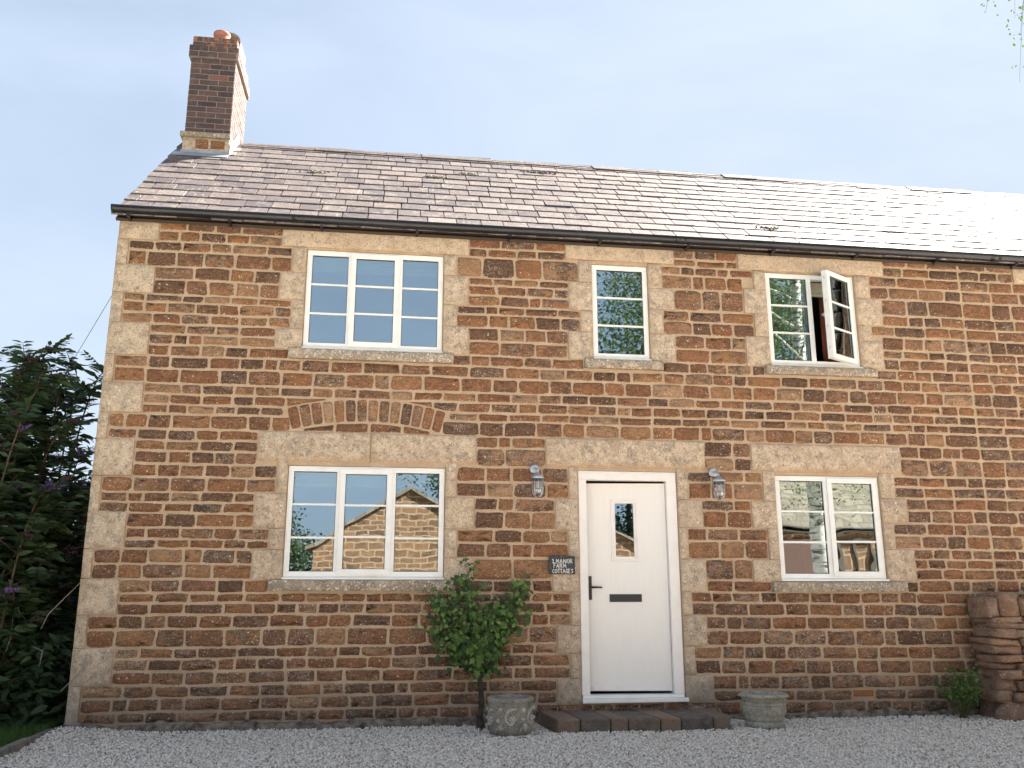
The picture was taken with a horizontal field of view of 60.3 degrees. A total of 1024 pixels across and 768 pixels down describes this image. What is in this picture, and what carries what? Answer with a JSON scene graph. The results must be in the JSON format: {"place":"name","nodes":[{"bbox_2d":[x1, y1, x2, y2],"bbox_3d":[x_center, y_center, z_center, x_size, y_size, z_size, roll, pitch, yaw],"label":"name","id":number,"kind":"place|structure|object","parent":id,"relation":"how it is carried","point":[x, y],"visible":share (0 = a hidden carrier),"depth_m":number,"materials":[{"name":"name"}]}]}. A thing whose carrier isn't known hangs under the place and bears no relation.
{"place":"outdoors","nodes":[
{"label":"outdoors","id":0,"kind":"place"},
{"bbox_2d":[0,714,64,746],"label":"grass","id":1,"kind":"structure","parent":0,"point":[11,732],"depth_m":7.18,"materials":[{"name":"green plant"}]},
{"bbox_2d":[37,698,65,727],"bbox_3d":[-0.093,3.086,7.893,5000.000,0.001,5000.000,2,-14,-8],"label":"ground","id":2,"kind":"structure","parent":0,"point":[56,703],"depth_m":9.71,"materials":[{"name":"green plant"}]},
{"bbox_2d":[0,728,54,758],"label":"edging kerb","id":3,"kind":"structure","parent":2,"relation":"on","point":[14,746],"depth_m":6.59,"materials":[{"name":"concrete"}]},
{"bbox_2d":[0,333,103,728],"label":"buddleia bush","id":4,"kind":"object","parent":2,"relation":"on","point":[40,513],"visible":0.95,"depth_m":8.01,"materials":[{"name":"green plant"}]},
{"bbox_2d":[41,445,92,702],"bbox_3d":[-6.962,2.253,10.664,6.445,3.059,3.601,2,-14,-8],"label":"privet shrub","id":5,"kind":"object","parent":2,"relation":"on","point":[76,582],"visible":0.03,"depth_m":10.00,"materials":[{"name":"green plant"}]},
{"bbox_2d":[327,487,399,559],"bbox_3d":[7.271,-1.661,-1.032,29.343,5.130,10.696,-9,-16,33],"label":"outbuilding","id":6,"kind":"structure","parent":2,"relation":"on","point":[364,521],"depth_m":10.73,"materials":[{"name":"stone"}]},
{"bbox_2d":[327,487,399,559],"bbox_3d":[-1.801,1.635,10.750,0.840,0.990,0.008,2,-14,-8],"label":"window","id":7,"kind":"structure","parent":6,"relation":"in","point":[359,521],"depth_m":10.73,"materials":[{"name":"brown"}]},
{"bbox_2d":[62,30,1023,733],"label":"cottage","id":8,"kind":"structure","parent":2,"relation":"on","point":[254,362],"depth_m":8.61,"materials":[{"name":"stone"}]},
{"bbox_2d":[73,296,111,359],"bbox_3d":[-8.735,1.083,15.428,4.014,8.806,0.014,2,-14,-8],"label":"overhead cable","id":9,"kind":"object","parent":8,"relation":"attached to","point":[93,326],"visible":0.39,"depth_m":16.09,"materials":[{"name":"black plastic"}]},
{"bbox_2d":[268,466,454,590],"bbox_3d":[-1.356,1.331,8.151,1.663,1.131,0.158,2,-14,-8],"label":"window","id":10,"kind":"structure","parent":8,"relation":"in","point":[340,578],"depth_m":8.09,"materials":[{"name":"white plastic"}]},
{"bbox_2d":[294,472,438,488],"bbox_3d":[-1.374,0.910,8.424,1.370,0.160,0.044,2,-14,-8],"label":"roman blind","id":11,"kind":"object","parent":8,"relation":"attached to","point":[404,481],"visible":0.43,"depth_m":8.41,"materials":[{"name":"beige fabric"}]},
{"bbox_2d":[288,250,452,363],"bbox_3d":[-1.356,-0.753,8.648,1.560,1.117,0.158,2,-14,-8],"label":"window","id":12,"kind":"structure","parent":8,"relation":"in","point":[351,350],"depth_m":8.59,"materials":[{"name":"white plastic"}]},
{"bbox_2d":[313,257,437,276],"bbox_3d":[-1.370,-1.181,8.923,1.280,0.140,0.044,2,-14,-8],"label":"roman blind","id":13,"kind":"object","parent":8,"relation":"attached to","point":[340,265],"visible":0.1,"depth_m":8.91,"materials":[{"name":"beige fabric"}]},
{"bbox_2d":[530,464,544,497],"bbox_3d":[0.240,0.914,8.352,0.132,0.328,0.175,2,-14,-8],"label":"wall lamp","id":14,"kind":"object","parent":8,"relation":"attached to","point":[535,469],"visible":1,"depth_m":8.31,"materials":[{"name":"metal"}]},
{"bbox_2d":[549,555,574,573],"bbox_3d":[0.468,1.696,8.273,0.248,0.174,0.019,2,-14,-8],"label":"house sign","id":15,"kind":"object","parent":8,"relation":"attached to","point":[565,564],"visible":1,"depth_m":8.26,"materials":[{"name":"stone"}]},
{"bbox_2d":[597,283,606,352],"bbox_3d":[0.891,-0.629,9.172,0.185,0.900,0.050,2,-14,-8],"label":"curtain","id":16,"kind":"object","parent":8,"relation":"hanging from","point":[601,316],"visible":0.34,"depth_m":9.19,"materials":[{"name":"white fabric"}]},
{"bbox_2d":[596,272,639,284],"bbox_3d":[1.081,-1.112,9.261,0.530,0.120,0.044,2,-14,-8],"label":"roman blind","id":17,"kind":"object","parent":8,"relation":"attached to","point":[618,278],"visible":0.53,"depth_m":9.26,"materials":[{"name":"beige fabric"}]},
{"bbox_2d":[584,265,663,370],"bbox_3d":[1.114,-0.676,8.986,0.802,1.109,0.160,2,-14,-8],"label":"window","id":18,"kind":"structure","parent":8,"relation":"in","point":[601,360],"depth_m":8.93,"materials":[{"name":"white plastic"}]},
{"bbox_2d":[586,483,672,690],"bbox_3d":[1.109,1.916,8.434,0.777,1.935,0.113,0,-13,-1],"label":"door","id":19,"kind":"structure","parent":8,"relation":"in","point":[630,643],"depth_m":8.42,"materials":[{"name":"white plastic"}]},
{"bbox_2d":[624,285,640,353],"bbox_3d":[1.266,-0.617,9.223,0.162,0.900,0.050,2,-14,-8],"label":"curtain","id":20,"kind":"object","parent":8,"relation":"hanging from","point":[632,318],"visible":0.72,"depth_m":9.23,"materials":[{"name":"fabric"}]},
{"bbox_2d":[708,468,725,499],"bbox_3d":[2.007,0.971,8.594,0.132,0.328,0.175,2,-14,-8],"label":"wall lamp","id":21,"kind":"object","parent":8,"relation":"attached to","point":[713,472],"visible":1,"depth_m":8.55,"materials":[{"name":"metal"}]},
{"bbox_2d":[769,281,822,297],"bbox_3d":[3.131,-1.022,9.536,0.930,0.150,0.044,2,-14,-8],"label":"roman blind","id":22,"kind":"object","parent":8,"relation":"attached to","point":[781,288],"visible":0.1,"depth_m":9.51,"materials":[{"name":"beige fabric"}]},
{"bbox_2d":[792,498,816,572],"bbox_3d":[2.971,1.533,8.956,0.222,0.890,0.048,2,-14,-8],"label":"curtain","id":23,"kind":"object","parent":8,"relation":"hanging from","point":[804,534],"visible":0.73,"depth_m":8.95,"materials":[{"name":"brown fabric"}]},
{"bbox_2d":[765,270,877,377],"bbox_3d":[3.204,-0.636,9.186,1.212,1.113,0.338,2,-14,-8],"label":"window","id":24,"kind":"structure","parent":8,"relation":"in","point":[838,298],"depth_m":9.17,"materials":[{"name":"white plastic"}]},
{"bbox_2d":[779,481,864,498],"bbox_3d":[3.137,1.074,9.035,1.020,0.180,0.047,2,-14,-8],"label":"roman blind","id":25,"kind":"object","parent":8,"relation":"attached to","point":[800,489],"visible":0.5,"depth_m":9.02,"materials":[{"name":"beige fabric"}]},
{"bbox_2d":[818,297,838,361],"bbox_3d":[3.456,-0.571,9.529,0.245,0.930,0.050,2,-14,-8],"label":"curtain","id":26,"kind":"object","parent":8,"relation":"hanging from","point":[823,332],"visible":0.16,"depth_m":9.52,"materials":[{"name":"brown fabric"}]},
{"bbox_2d":[772,475,908,591],"bbox_3d":[3.198,1.485,8.771,1.389,1.134,0.160,2,-14,-8],"label":"window","id":27,"kind":"structure","parent":8,"relation":"in","point":[867,581],"depth_m":8.71,"materials":[{"name":"white plastic"}]},
{"bbox_2d":[852,498,867,570],"bbox_3d":[3.570,1.553,9.038,0.172,0.890,0.048,2,-14,-8],"label":"curtain","id":28,"kind":"object","parent":8,"relation":"hanging from","point":[859,533],"visible":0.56,"depth_m":9.04,"materials":[{"name":"brown fabric"}]},
{"bbox_2d":[981,0,1023,68],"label":"birch tree","id":29,"kind":"object","parent":2,"relation":"on","point":[1020,17],"visible":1,"depth_m":7.06,"materials":[{"name":"green plant"}]},
{"bbox_2d":[0,714,1023,767],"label":"gravel drive","id":30,"kind":"structure","parent":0,"point":[404,737],"depth_m":6.62,"materials":[{"name":"grey gravel"}]},
{"bbox_2d":[415,558,538,729],"bbox_3d":[-0.304,2.307,7.804,1.122,1.513,0.441,2,-14,-8],"label":"shrub","id":31,"kind":"object","parent":30,"relation":"on","point":[476,652],"visible":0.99,"depth_m":7.82,"materials":[{"name":"green plant"}]},
{"bbox_2d":[486,694,534,735],"bbox_3d":[-0.012,2.787,7.425,0.422,0.294,0.402,2,-14,-8],"label":"planter","id":32,"kind":"object","parent":30,"relation":"on","point":[510,715],"visible":1,"depth_m":7.28,"materials":[{"name":"stone"}]},
{"bbox_2d":[6,716,1015,767],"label":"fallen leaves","id":33,"kind":"object","parent":30,"relation":"on","point":[553,747],"visible":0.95,"depth_m":6.63,"materials":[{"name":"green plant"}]},
{"bbox_2d":[541,708,730,733],"bbox_3d":[1.088,2.977,7.773,1.602,0.136,0.571,2,-14,-8],"label":"doorstep","id":34,"kind":"object","parent":30,"relation":"on","point":[672,720],"visible":0.78,"depth_m":7.57,"materials":[{"name":"brown brick"}]},
{"bbox_2d":[738,691,788,729],"bbox_3d":[2.220,2.870,7.760,0.440,0.286,0.438,2,-14,-8],"label":"planter","id":35,"kind":"object","parent":30,"relation":"on","point":[766,710],"visible":1,"depth_m":7.62,"materials":[{"name":"stone"}]},
{"bbox_2d":[932,662,987,717],"bbox_3d":[4.210,2.868,8.268,0.430,0.517,0.383,5,-14,-20],"label":"shrub","id":36,"kind":"object","parent":30,"relation":"on","point":[960,695],"visible":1,"depth_m":8.24,"materials":[{"name":"green plant"}]},
{"bbox_2d":[966,592,1023,721],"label":"drystone wall","id":37,"kind":"structure","parent":30,"relation":"on","point":[997,643],"depth_m":8.33,"materials":[{"name":"brown stone"}]},
{"bbox_2d":[0,0,1023,490],"label":"sky","id":38,"kind":"structure","parent":0,"point":[94,93],"materials":[{"name":"blue"}]}
]}

